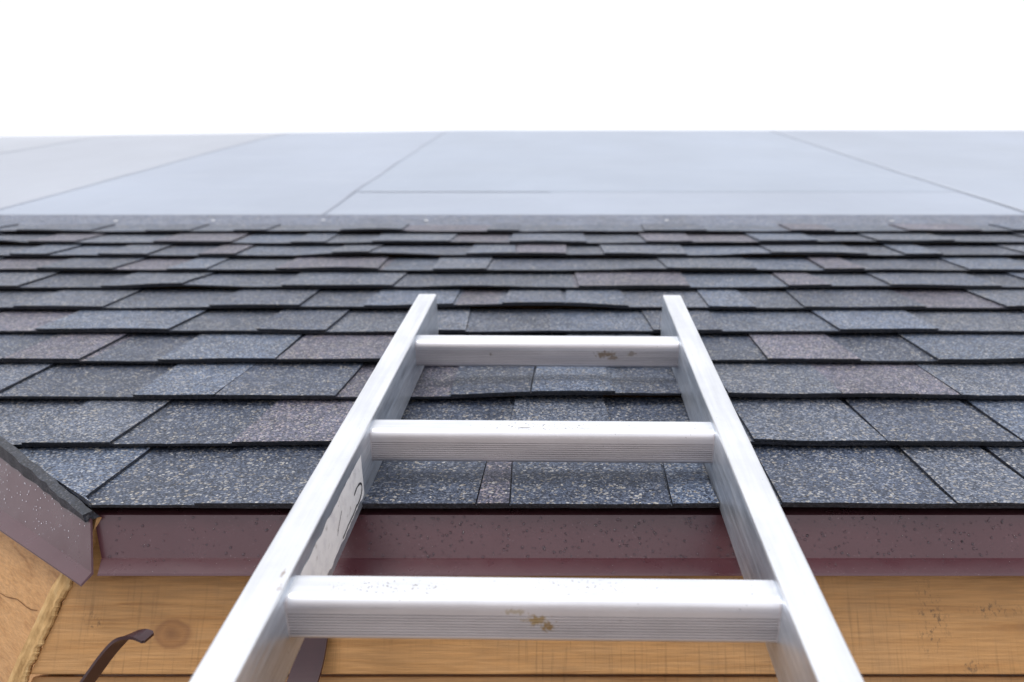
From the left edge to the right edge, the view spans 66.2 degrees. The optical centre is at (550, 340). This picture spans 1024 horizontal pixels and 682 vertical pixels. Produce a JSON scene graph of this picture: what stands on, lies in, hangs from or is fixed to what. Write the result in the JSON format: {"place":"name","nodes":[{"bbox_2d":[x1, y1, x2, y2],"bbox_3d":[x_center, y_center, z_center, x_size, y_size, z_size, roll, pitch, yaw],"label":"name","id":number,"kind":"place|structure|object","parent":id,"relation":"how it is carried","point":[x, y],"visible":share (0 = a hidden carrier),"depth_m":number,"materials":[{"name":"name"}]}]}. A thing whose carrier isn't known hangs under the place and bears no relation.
{"place":"outdoors","nodes":[
{"label":"outdoors","id":0,"kind":"place"},
{"bbox_2d":[0,215,1023,508],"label":"roof shingles","id":1,"kind":"object","parent":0,"point":[866,389],"visible":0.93,"depth_m":1.28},
{"bbox_2d":[0,130,1023,214],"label":"roof underlayment","id":2,"kind":"object","parent":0,"point":[722,172],"visible":0.99,"depth_m":3.34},
{"bbox_2d":[0,0,1023,136],"label":"sky","id":3,"kind":"structure","parent":0,"point":[68,67],"materials":[{"name":"white"}]},
{"label":"ground","id":4,"kind":"structure","parent":0,"visible":0},
{"bbox_2d":[189,294,863,681],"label":"aluminium ladder","id":5,"kind":"object","parent":4,"relation":"on","point":[293,594],"visible":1,"depth_m":0.64,"materials":[{"name":"silver metal"}]},
{"bbox_3d":[2.225,0.651,1.156,5.350,0.205,0.056,0,-13,0],"label":"wall plank","id":6,"kind":"object","parent":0,"visible":0},
{"bbox_3d":[2.335,0.522,0.994,5.730,0.020,0.410,0,-13,0],"label":"soffit","id":7,"kind":"object","parent":6,"relation":"attached to","visible":0},
{"bbox_2d":[0,517,101,681],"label":"angled fascia board","id":8,"kind":"object","parent":7,"relation":"on","point":[28,579],"visible":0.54,"depth_m":0.87,"materials":[{"name":"brown wood"}]},
{"bbox_2d":[0,593,36,610],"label":"board crack","id":9,"kind":"object","parent":8,"relation":"attached to","point":[19,601],"visible":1,"depth_m":0.88,"materials":[{"name":"brown wood"}]},
{"bbox_2d":[7,573,72,681],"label":"foam seal","id":10,"kind":"object","parent":8,"relation":"attached to","point":[27,658],"visible":0.97,"depth_m":0.80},
{"bbox_2d":[0,458,101,585],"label":"angled drip edge","id":11,"kind":"object","parent":8,"relation":"attached to","point":[47,544],"visible":0.7,"depth_m":0.86,"materials":[{"name":"purple metal"}]},
{"bbox_2d":[0,231,1023,396],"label":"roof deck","id":12,"kind":"structure","parent":8,"relation":"on","point":[472,307],"depth_m":1.82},
{"bbox_2d":[0,436,99,522],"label":"shingle corner edge","id":13,"kind":"object","parent":12,"relation":"attached to","point":[11,455],"visible":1,"depth_m":0.87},
{"bbox_2d":[31,674,1023,681],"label":"fascia board","id":14,"kind":"object","parent":7,"relation":"attached to","point":[558,678],"visible":0.77,"depth_m":0.80,"materials":[{"name":"brown wood"}]},
{"bbox_2d":[80,629,153,681],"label":"gutter bracket","id":15,"kind":"object","parent":14,"relation":"attached to","point":[106,655],"visible":1,"depth_m":0.72,"materials":[{"name":"brown metal"}]},
{"bbox_2d":[31,539,1023,673],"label":"fascia board","id":16,"kind":"object","parent":14,"relation":"attached to","point":[930,624],"visible":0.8,"depth_m":0.80,"materials":[{"name":"brown wood"}]},
{"bbox_2d":[287,638,327,681],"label":"gutter bracket","id":17,"kind":"object","parent":16,"relation":"attached to","point":[308,664],"visible":0.35,"depth_m":0.78,"materials":[{"name":"brown metal"}]},
{"bbox_2d":[96,507,1023,575],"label":"drip edge","id":18,"kind":"object","parent":16,"relation":"attached to","point":[136,556],"visible":0.76,"depth_m":0.82,"materials":[{"name":"brown paint"}]},
{"bbox_2d":[0,464,1021,573],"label":"water droplets","id":19,"kind":"object","parent":18,"relation":"on","point":[622,541],"visible":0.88,"depth_m":0.82}
]}

